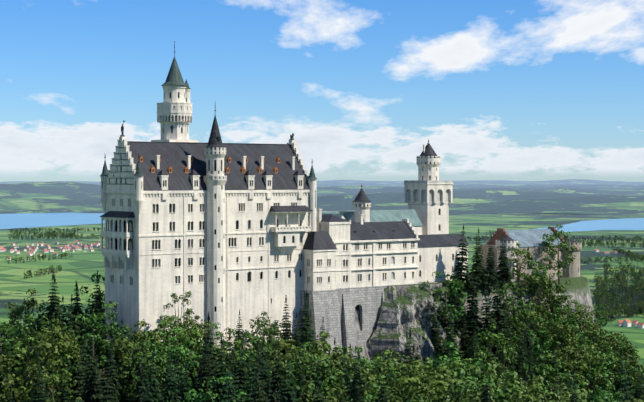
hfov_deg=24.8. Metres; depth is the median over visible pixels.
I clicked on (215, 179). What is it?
palas turrets
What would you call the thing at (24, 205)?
fields
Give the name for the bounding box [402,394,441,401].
broadleaf
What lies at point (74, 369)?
broadleaf
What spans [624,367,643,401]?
broadleaf
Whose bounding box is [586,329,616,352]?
broadleaf
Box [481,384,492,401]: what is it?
spruce
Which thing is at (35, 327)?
broadleaf
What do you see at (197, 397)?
broadleaf
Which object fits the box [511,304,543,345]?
broadleaf
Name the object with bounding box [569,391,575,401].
spruce
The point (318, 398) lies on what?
spruce
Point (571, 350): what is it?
broadleaf
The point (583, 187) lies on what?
wooded rise
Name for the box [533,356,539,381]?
spruce
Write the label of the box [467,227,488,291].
spruce
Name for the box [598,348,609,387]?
spruce
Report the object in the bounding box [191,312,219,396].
spruce
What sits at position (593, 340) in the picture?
broadleaf
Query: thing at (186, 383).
spruce
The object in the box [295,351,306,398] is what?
spruce
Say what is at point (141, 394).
spruce
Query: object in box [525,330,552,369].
broadleaf
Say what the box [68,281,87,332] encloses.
spruce
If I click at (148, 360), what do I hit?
broadleaf
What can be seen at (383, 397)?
spruce
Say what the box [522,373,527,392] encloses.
spruce
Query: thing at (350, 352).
spruce
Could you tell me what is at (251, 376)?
spruce
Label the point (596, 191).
wooded rise
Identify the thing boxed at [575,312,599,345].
broadleaf
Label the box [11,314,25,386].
spruce
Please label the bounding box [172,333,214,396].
broadleaf
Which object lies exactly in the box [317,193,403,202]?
wooded rise
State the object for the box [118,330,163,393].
broadleaf
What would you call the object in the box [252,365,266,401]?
spruce
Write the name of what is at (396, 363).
broadleaf
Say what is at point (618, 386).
spruce
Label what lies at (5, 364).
broadleaf
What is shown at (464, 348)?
spruce
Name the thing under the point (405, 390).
broadleaf
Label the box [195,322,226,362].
broadleaf
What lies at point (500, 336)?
broadleaf
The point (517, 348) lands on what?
broadleaf
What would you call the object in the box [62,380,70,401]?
spruce
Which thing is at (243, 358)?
broadleaf
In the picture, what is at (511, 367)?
spruce
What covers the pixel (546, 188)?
wooded rise
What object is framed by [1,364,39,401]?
broadleaf
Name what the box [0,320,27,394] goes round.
broadleaf
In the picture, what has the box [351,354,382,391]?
broadleaf
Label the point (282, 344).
broadleaf
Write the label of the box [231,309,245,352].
spruce
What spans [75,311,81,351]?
spruce
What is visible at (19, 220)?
forggensee
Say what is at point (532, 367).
spruce
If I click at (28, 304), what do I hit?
broadleaf
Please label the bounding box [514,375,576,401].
broadleaf
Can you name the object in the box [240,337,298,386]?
broadleaf
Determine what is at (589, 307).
broadleaf
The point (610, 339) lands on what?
broadleaf
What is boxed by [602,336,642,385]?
broadleaf
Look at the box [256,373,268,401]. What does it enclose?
spruce
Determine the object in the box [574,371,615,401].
broadleaf
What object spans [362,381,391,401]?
broadleaf
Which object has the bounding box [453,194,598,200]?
wooded rise
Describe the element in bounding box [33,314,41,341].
spruce
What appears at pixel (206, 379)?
spruce
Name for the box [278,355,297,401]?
spruce
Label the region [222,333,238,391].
spruce
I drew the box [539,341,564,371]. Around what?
broadleaf
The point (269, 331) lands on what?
broadleaf
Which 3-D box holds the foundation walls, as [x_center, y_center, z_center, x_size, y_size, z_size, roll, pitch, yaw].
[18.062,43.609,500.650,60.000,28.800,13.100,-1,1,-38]
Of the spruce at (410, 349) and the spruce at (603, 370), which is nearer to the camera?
the spruce at (410, 349)
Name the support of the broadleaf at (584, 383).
on the castle hill terrain at (578, 290)
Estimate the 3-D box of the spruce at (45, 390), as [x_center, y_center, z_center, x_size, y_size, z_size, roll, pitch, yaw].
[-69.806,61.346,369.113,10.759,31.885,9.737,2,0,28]
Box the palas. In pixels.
[99,137,312,357]
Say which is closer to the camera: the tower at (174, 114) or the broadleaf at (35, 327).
the broadleaf at (35, 327)
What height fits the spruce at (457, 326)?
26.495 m
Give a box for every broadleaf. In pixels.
[0,313,38,360]
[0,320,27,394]
[0,340,65,401]
[0,385,33,401]
[1,310,43,342]
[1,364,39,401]
[2,335,48,384]
[6,288,48,362]
[8,315,59,375]
[21,359,81,401]
[26,326,82,396]
[28,317,78,384]
[34,353,81,401]
[63,305,89,332]
[64,314,117,379]
[80,273,104,328]
[81,300,129,377]
[110,319,168,401]
[114,328,149,366]
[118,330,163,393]
[121,341,168,401]
[141,327,195,392]
[146,320,181,382]
[147,336,198,400]
[150,318,201,361]
[154,315,203,374]
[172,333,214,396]
[173,311,213,371]
[181,376,246,401]
[194,354,241,386]
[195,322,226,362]
[211,344,233,367]
[212,339,252,382]
[215,327,261,366]
[218,350,263,394]
[219,351,264,398]
[234,333,276,368]
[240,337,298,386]
[241,315,284,360]
[250,311,280,352]
[253,339,313,392]
[266,344,298,400]
[270,361,328,400]
[271,350,332,385]
[272,340,335,401]
[290,332,345,389]
[290,339,351,392]
[290,362,345,401]
[297,386,345,401]
[303,356,371,401]
[324,397,339,401]
[326,372,373,398]
[328,346,362,363]
[335,346,374,387]
[341,397,370,401]
[350,348,407,397]
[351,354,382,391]
[360,353,384,393]
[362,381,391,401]
[363,359,466,401]
[367,368,400,400]
[370,360,404,398]
[371,349,407,389]
[381,352,438,380]
[387,371,434,401]
[393,357,467,399]
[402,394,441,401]
[404,364,452,386]
[421,271,467,325]
[423,340,484,379]
[424,379,491,401]
[441,377,477,400]
[443,367,486,396]
[445,358,487,383]
[453,350,494,379]
[455,373,481,391]
[457,361,518,399]
[465,366,500,379]
[468,384,497,401]
[469,323,513,371]
[471,370,521,392]
[473,363,530,401]
[486,349,530,386]
[491,306,522,336]
[494,281,524,325]
[494,370,547,401]
[500,379,567,401]
[505,242,535,294]
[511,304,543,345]
[511,332,539,359]
[513,267,557,330]
[513,302,542,337]
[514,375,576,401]
[523,260,547,292]
[523,355,561,387]
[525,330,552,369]
[530,308,553,341]
[534,353,580,396]
[536,272,570,312]
[537,286,570,329]
[538,321,561,354]
[539,316,576,362]
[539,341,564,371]
[540,224,575,287]
[540,373,589,401]
[540,375,566,395]
[543,363,579,397]
[546,306,578,344]
[554,338,587,387]
[555,395,584,401]
[557,294,579,324]
[557,324,588,364]
[566,303,597,342]
[566,336,601,384]
[568,319,592,349]
[569,344,615,400]
[570,305,601,338]
[573,387,589,398]
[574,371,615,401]
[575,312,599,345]
[575,379,592,399]
[578,342,605,385]
[581,352,626,400]
[584,330,606,349]
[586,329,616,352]
[590,391,618,401]
[591,331,631,371]
[593,314,606,332]
[594,381,626,401]
[596,346,625,386]
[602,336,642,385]
[603,311,610,320]
[605,336,632,370]
[608,332,638,380]
[611,363,639,395]
[623,396,643,401]
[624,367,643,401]
[629,353,643,384]
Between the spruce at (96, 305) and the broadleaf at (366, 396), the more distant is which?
the spruce at (96, 305)
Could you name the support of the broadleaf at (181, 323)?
on the castle hill terrain at (578, 290)
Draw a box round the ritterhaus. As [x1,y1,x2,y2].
[316,185,422,234]
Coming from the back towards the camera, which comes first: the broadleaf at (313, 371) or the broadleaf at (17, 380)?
the broadleaf at (17, 380)
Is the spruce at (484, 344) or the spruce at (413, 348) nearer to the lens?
the spruce at (413, 348)
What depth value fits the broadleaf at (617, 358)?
522.64 m
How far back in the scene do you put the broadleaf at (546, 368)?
494.23 m
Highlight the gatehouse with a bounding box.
[479,227,581,281]
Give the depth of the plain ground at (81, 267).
4753.75 m
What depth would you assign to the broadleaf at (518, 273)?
539.84 m
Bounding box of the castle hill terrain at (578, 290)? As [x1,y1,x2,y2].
[0,272,597,401]
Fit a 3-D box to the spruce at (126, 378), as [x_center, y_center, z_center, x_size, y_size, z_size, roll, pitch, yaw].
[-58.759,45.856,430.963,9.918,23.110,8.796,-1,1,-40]
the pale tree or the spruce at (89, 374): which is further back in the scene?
the pale tree
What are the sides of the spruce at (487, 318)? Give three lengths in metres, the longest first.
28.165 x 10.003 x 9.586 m
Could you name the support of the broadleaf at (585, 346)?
on the castle hill terrain at (578, 290)
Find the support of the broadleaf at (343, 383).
on the castle hill terrain at (578, 290)
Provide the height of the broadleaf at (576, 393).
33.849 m
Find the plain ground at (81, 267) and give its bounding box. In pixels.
[0,213,643,371]
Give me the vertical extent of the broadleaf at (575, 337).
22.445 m
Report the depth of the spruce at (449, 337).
496.89 m
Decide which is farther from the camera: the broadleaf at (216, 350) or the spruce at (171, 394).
the broadleaf at (216, 350)
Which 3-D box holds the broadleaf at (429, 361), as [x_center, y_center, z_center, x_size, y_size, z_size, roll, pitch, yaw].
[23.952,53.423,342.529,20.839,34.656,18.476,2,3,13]
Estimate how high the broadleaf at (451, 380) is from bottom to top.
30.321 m
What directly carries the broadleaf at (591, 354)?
on the castle hill terrain at (578, 290)
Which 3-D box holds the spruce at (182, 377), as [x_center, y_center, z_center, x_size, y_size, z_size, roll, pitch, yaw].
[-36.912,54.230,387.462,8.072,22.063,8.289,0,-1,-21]
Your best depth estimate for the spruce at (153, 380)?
372.45 m
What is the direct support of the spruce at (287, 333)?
on the castle hill terrain at (578, 290)
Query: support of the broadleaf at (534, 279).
on the castle hill terrain at (578, 290)
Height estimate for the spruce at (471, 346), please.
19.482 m
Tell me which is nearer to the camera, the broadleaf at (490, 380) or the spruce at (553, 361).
the broadleaf at (490, 380)
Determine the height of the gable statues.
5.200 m
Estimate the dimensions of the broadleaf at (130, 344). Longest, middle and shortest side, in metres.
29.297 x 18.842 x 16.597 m
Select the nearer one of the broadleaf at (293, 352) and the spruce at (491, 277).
the broadleaf at (293, 352)
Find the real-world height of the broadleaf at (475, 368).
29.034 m
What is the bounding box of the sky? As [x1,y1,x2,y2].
[0,0,643,181]
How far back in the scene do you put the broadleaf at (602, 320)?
567.00 m
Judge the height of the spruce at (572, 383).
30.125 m
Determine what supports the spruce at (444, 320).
on the castle hill terrain at (578, 290)
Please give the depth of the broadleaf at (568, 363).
501.28 m
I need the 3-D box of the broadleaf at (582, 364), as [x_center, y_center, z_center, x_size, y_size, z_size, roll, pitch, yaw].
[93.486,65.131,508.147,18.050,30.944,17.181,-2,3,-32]
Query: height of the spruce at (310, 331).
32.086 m
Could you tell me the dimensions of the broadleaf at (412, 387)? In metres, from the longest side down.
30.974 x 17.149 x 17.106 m
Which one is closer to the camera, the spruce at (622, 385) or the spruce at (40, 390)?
the spruce at (622, 385)
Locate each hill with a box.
[0,182,100,199]
[316,183,399,185]
[316,184,643,186]
[316,186,634,195]
[594,188,643,190]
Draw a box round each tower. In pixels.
[151,41,199,142]
[404,139,452,234]
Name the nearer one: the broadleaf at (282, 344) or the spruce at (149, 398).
the spruce at (149, 398)
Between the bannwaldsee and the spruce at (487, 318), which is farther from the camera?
the bannwaldsee
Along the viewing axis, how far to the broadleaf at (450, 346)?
419.60 m
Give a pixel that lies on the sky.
(512, 90)
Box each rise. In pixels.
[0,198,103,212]
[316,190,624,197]
[316,194,491,202]
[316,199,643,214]
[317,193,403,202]
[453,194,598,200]
[513,195,643,199]
[518,188,643,194]
[527,188,572,189]
[553,186,628,188]
[554,197,643,200]
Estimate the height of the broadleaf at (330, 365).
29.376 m
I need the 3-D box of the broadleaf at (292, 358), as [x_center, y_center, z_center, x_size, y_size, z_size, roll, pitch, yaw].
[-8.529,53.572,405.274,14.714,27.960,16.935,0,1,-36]
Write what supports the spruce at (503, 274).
on the castle hill terrain at (578, 290)
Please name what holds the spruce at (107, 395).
on the castle hill terrain at (578, 290)
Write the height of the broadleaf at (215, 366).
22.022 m
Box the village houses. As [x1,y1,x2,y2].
[0,240,643,328]
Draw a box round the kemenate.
[303,209,468,290]
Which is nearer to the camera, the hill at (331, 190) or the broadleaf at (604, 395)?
the broadleaf at (604, 395)
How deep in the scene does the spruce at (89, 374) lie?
393.23 m
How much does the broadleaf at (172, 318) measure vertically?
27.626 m
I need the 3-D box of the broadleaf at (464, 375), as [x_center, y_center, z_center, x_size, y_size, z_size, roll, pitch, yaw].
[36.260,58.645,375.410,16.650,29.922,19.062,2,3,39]
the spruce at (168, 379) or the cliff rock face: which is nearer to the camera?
the spruce at (168, 379)
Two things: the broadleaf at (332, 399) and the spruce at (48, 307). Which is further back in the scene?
the spruce at (48, 307)
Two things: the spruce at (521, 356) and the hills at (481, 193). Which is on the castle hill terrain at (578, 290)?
the spruce at (521, 356)
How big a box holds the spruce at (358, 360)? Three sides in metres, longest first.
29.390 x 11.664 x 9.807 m
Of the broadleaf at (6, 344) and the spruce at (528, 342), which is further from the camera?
the spruce at (528, 342)
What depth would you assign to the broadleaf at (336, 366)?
402.53 m
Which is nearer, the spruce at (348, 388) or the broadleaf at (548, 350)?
the spruce at (348, 388)
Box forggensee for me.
[0,212,104,228]
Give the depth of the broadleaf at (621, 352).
545.31 m
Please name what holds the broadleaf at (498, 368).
on the castle hill terrain at (578, 290)
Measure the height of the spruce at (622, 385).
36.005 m
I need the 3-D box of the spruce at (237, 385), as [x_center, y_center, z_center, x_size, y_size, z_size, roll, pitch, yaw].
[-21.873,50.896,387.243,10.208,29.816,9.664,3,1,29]
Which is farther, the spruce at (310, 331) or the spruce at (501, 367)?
the spruce at (501, 367)
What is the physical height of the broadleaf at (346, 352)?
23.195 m
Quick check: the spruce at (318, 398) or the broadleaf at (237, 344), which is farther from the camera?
the broadleaf at (237, 344)
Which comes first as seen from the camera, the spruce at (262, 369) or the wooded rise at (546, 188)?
the spruce at (262, 369)
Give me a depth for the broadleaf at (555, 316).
533.78 m
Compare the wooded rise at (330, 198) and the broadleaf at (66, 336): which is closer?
the broadleaf at (66, 336)
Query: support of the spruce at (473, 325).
on the castle hill terrain at (578, 290)
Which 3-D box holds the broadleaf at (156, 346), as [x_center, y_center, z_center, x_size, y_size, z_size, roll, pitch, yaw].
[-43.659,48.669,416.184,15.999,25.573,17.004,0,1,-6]
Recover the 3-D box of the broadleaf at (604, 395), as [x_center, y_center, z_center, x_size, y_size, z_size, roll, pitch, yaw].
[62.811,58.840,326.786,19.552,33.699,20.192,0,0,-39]
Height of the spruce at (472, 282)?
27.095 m
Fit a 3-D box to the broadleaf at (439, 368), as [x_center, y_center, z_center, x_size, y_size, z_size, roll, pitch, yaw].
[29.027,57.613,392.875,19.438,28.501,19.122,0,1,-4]
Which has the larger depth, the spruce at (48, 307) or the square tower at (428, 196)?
the square tower at (428, 196)
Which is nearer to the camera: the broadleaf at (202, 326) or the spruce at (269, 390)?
the spruce at (269, 390)
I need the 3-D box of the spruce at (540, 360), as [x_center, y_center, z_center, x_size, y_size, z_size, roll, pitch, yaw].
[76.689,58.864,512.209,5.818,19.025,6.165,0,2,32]
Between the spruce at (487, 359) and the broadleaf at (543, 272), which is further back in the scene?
the broadleaf at (543, 272)
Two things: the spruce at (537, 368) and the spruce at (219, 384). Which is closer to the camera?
the spruce at (219, 384)
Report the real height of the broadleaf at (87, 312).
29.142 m
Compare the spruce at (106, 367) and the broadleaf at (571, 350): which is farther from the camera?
the broadleaf at (571, 350)
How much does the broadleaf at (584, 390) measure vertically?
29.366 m
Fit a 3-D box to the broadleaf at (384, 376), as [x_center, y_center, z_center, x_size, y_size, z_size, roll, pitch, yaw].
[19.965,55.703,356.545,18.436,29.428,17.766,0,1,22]
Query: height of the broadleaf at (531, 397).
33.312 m
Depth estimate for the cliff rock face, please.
501.23 m
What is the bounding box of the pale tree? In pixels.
[158,291,199,353]
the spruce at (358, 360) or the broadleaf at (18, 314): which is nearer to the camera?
the spruce at (358, 360)
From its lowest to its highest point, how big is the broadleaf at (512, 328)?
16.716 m
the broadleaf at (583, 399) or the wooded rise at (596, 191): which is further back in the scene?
the wooded rise at (596, 191)
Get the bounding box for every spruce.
[7,384,14,401]
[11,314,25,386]
[30,358,44,401]
[32,366,47,401]
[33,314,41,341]
[42,382,50,401]
[43,274,62,334]
[45,274,65,374]
[58,295,77,383]
[60,297,67,334]
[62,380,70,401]
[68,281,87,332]
[71,283,85,344]
[71,349,87,401]
[72,333,96,401]
[74,386,83,401]
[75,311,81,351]
[80,336,104,401]
[82,270,108,368]
[88,358,103,401]
[97,287,104,327]
[101,322,132,401]
[101,340,119,401]
[102,349,121,401]
[103,370,113,401]
[109,347,119,398]
[117,320,133,384]
[136,351,149,401]
[138,375,145,401]
[143,350,163,401]
[146,382,152,401]
[159,349,180,401]
[164,356,174,401]
[172,358,182,401]
[178,367,185,396]
[180,360,191,401]
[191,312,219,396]
[198,347,213,401]
[210,336,234,401]
[220,359,240,401]
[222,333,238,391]
[230,339,248,401]
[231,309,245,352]
[240,351,262,401]
[246,382,253,401]
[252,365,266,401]
[254,340,264,375]
[254,341,272,395]
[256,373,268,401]
[263,352,273,401]
[265,380,274,401]
[267,339,286,401]
[277,295,293,358]
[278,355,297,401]
[290,312,302,366]
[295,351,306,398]
[298,290,312,349]
[301,309,317,353]
[313,366,324,401]
[319,317,328,355]
[339,346,348,391]
[342,363,352,401]
[348,343,353,364]
[348,368,365,401]
[354,352,362,373]
[375,385,388,401]
[403,328,415,374]
[410,343,416,364]
[429,301,444,357]
[439,307,462,370]
[440,299,449,340]
[448,265,466,333]
[451,224,471,297]
[457,313,471,359]
[463,267,482,333]
[465,293,480,348]
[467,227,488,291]
[468,328,479,363]
[469,332,479,359]
[478,283,497,351]
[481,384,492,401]
[482,234,499,293]
[482,327,488,361]
[483,341,492,370]
[491,274,507,348]
[494,233,512,288]
[495,296,515,365]
[497,356,505,381]
[499,322,516,382]
[515,332,528,386]
[517,330,530,381]
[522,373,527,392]
[523,318,536,377]
[529,359,536,390]
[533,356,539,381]
[538,344,545,367]
[550,347,556,382]
[550,370,559,401]
[569,365,579,401]
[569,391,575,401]
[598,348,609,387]
[613,352,629,400]
[617,376,625,401]
[622,371,633,400]
[633,365,643,399]
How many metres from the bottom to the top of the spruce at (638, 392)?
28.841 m
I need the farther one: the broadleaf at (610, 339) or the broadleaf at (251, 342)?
the broadleaf at (610, 339)
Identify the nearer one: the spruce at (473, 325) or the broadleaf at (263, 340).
the broadleaf at (263, 340)
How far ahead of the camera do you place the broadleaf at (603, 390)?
495.12 m
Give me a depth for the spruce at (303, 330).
469.20 m
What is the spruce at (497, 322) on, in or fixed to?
on the castle hill terrain at (578, 290)
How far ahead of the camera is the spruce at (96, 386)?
383.98 m
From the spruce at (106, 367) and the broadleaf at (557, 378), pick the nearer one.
the spruce at (106, 367)
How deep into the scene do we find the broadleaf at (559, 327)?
522.45 m
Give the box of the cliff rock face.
[367,282,463,372]
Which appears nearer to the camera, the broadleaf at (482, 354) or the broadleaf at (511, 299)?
the broadleaf at (482, 354)
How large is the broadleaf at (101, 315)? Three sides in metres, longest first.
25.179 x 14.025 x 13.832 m
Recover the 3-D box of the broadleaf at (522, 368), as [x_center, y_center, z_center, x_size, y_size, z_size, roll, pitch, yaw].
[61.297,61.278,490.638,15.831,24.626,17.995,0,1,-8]
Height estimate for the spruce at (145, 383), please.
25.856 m
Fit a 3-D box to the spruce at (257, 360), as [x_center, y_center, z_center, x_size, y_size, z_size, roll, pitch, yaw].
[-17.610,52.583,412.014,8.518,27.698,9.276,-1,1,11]
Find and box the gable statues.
[120,120,293,139]
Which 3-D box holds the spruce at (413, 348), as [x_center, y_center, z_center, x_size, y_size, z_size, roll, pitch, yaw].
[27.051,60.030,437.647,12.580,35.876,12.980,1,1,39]
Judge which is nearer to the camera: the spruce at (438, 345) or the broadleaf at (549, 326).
the spruce at (438, 345)
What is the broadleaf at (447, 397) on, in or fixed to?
on the castle hill terrain at (578, 290)
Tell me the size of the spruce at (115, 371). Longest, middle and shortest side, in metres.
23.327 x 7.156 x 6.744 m
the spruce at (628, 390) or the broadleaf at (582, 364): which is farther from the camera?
the broadleaf at (582, 364)
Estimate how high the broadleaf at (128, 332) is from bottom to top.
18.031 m
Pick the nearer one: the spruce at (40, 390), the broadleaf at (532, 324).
the spruce at (40, 390)
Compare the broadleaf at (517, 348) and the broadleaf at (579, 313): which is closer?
the broadleaf at (517, 348)
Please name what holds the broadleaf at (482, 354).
on the castle hill terrain at (578, 290)
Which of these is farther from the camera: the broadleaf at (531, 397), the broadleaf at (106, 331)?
the broadleaf at (106, 331)
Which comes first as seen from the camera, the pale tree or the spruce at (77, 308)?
the pale tree
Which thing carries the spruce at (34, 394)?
on the castle hill terrain at (578, 290)
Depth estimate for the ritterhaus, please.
535.84 m
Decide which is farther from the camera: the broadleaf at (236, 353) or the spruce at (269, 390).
the broadleaf at (236, 353)
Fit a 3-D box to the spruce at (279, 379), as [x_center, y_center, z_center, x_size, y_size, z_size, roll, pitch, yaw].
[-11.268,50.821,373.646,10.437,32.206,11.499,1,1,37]
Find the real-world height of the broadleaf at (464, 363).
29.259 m
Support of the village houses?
on the plain ground at (81, 267)
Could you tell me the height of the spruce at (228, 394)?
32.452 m
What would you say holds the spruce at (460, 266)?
on the castle hill terrain at (578, 290)
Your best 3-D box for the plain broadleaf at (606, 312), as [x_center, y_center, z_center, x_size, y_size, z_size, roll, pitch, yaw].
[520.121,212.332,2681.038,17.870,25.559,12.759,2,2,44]
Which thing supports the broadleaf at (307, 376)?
on the castle hill terrain at (578, 290)
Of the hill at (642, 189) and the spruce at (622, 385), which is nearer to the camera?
the spruce at (622, 385)
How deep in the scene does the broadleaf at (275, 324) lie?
465.50 m
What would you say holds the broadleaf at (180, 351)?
on the castle hill terrain at (578, 290)
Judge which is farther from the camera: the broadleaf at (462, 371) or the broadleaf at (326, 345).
the broadleaf at (326, 345)
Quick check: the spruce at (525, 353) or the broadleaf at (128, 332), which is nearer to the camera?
the broadleaf at (128, 332)
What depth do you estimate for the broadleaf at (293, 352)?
411.61 m
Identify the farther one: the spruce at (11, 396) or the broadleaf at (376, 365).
the broadleaf at (376, 365)
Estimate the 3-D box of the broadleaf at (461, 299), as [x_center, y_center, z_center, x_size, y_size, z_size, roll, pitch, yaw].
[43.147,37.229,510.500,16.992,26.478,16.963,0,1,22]
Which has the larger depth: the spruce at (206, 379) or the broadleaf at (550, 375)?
the broadleaf at (550, 375)
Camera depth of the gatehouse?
557.65 m
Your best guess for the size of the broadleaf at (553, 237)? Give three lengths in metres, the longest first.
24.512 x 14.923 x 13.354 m
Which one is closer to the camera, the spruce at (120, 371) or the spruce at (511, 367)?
the spruce at (120, 371)
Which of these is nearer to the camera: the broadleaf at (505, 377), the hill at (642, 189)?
the broadleaf at (505, 377)
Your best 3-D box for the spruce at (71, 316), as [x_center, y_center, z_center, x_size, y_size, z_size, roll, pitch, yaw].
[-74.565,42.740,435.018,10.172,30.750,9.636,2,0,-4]
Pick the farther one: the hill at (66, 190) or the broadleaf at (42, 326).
the hill at (66, 190)
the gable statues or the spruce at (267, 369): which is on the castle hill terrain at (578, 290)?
the spruce at (267, 369)
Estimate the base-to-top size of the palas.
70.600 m
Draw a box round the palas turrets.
[100,106,316,347]
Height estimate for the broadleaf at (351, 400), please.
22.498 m
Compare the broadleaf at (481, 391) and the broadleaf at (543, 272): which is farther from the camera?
the broadleaf at (543, 272)
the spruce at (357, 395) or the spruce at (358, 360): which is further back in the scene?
the spruce at (358, 360)
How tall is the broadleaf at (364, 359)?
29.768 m
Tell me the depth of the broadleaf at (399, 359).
423.47 m
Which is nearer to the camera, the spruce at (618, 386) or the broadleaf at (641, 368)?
the spruce at (618, 386)
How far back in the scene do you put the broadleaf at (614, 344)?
537.82 m
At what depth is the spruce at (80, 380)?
402.51 m
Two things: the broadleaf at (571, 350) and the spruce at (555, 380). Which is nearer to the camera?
the spruce at (555, 380)
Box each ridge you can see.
[0,179,643,184]
[373,184,643,188]
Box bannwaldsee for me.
[530,218,643,231]
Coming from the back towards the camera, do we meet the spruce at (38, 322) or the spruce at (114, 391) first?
the spruce at (38, 322)
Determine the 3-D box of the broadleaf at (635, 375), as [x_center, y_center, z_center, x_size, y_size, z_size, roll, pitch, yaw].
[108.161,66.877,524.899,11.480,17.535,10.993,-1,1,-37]
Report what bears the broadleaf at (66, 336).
on the castle hill terrain at (578, 290)
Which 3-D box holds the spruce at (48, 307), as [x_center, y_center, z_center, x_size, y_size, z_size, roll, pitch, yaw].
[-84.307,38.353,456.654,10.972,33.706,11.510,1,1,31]
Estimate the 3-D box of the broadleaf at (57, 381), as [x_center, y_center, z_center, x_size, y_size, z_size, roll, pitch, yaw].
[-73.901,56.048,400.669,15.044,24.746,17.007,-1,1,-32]
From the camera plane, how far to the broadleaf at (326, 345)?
426.84 m
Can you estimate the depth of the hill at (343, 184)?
33646.71 m
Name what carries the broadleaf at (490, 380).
on the castle hill terrain at (578, 290)
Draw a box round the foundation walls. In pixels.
[301,282,437,357]
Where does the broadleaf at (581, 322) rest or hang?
on the castle hill terrain at (578, 290)
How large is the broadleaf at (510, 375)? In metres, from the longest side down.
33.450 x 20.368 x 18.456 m
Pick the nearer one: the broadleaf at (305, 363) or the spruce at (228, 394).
the spruce at (228, 394)
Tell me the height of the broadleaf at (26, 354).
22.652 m
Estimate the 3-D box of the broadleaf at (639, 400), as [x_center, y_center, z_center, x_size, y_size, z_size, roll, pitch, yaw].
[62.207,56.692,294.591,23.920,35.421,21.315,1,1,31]
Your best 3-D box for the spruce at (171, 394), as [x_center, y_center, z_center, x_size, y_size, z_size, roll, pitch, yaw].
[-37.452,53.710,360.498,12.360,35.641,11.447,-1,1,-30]
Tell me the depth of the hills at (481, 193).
15003.62 m
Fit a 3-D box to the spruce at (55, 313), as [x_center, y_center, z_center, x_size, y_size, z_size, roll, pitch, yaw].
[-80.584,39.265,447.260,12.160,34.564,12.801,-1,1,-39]
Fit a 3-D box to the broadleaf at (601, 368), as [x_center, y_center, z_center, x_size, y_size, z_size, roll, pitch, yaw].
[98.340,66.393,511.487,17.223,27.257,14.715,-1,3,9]
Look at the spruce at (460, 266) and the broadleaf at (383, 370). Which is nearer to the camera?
the broadleaf at (383, 370)
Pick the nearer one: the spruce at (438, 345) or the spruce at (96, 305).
the spruce at (96, 305)
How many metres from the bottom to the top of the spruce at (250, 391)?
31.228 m
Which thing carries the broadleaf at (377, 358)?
on the castle hill terrain at (578, 290)
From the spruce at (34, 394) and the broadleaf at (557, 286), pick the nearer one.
the spruce at (34, 394)
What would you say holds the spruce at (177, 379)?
on the castle hill terrain at (578, 290)
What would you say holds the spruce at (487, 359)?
on the castle hill terrain at (578, 290)
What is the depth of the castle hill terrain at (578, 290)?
535.94 m
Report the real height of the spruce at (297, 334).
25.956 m
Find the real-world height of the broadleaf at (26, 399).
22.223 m
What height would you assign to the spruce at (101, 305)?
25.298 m
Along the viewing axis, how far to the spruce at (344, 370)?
398.05 m
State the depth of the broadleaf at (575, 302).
547.69 m
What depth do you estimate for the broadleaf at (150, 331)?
439.22 m
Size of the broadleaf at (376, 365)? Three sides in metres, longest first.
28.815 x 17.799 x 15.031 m
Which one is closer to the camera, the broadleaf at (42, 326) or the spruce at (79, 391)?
the spruce at (79, 391)
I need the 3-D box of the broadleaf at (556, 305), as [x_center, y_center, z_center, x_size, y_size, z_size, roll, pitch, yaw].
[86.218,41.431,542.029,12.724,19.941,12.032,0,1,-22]
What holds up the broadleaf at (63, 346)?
on the castle hill terrain at (578, 290)
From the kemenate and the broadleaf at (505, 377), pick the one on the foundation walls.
the kemenate
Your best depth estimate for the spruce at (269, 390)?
331.30 m
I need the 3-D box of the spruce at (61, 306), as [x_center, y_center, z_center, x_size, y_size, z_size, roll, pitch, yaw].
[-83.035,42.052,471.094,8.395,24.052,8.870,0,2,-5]
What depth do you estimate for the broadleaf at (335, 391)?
349.16 m
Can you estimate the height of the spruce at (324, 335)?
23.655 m
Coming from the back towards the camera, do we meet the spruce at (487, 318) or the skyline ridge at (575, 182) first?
the skyline ridge at (575, 182)
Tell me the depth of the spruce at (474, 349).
493.10 m
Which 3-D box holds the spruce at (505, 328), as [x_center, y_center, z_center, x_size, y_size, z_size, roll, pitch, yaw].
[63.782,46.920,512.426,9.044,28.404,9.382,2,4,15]
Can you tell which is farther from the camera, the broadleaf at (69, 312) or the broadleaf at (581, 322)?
the broadleaf at (581, 322)
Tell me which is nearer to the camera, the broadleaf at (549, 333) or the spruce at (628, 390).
the spruce at (628, 390)

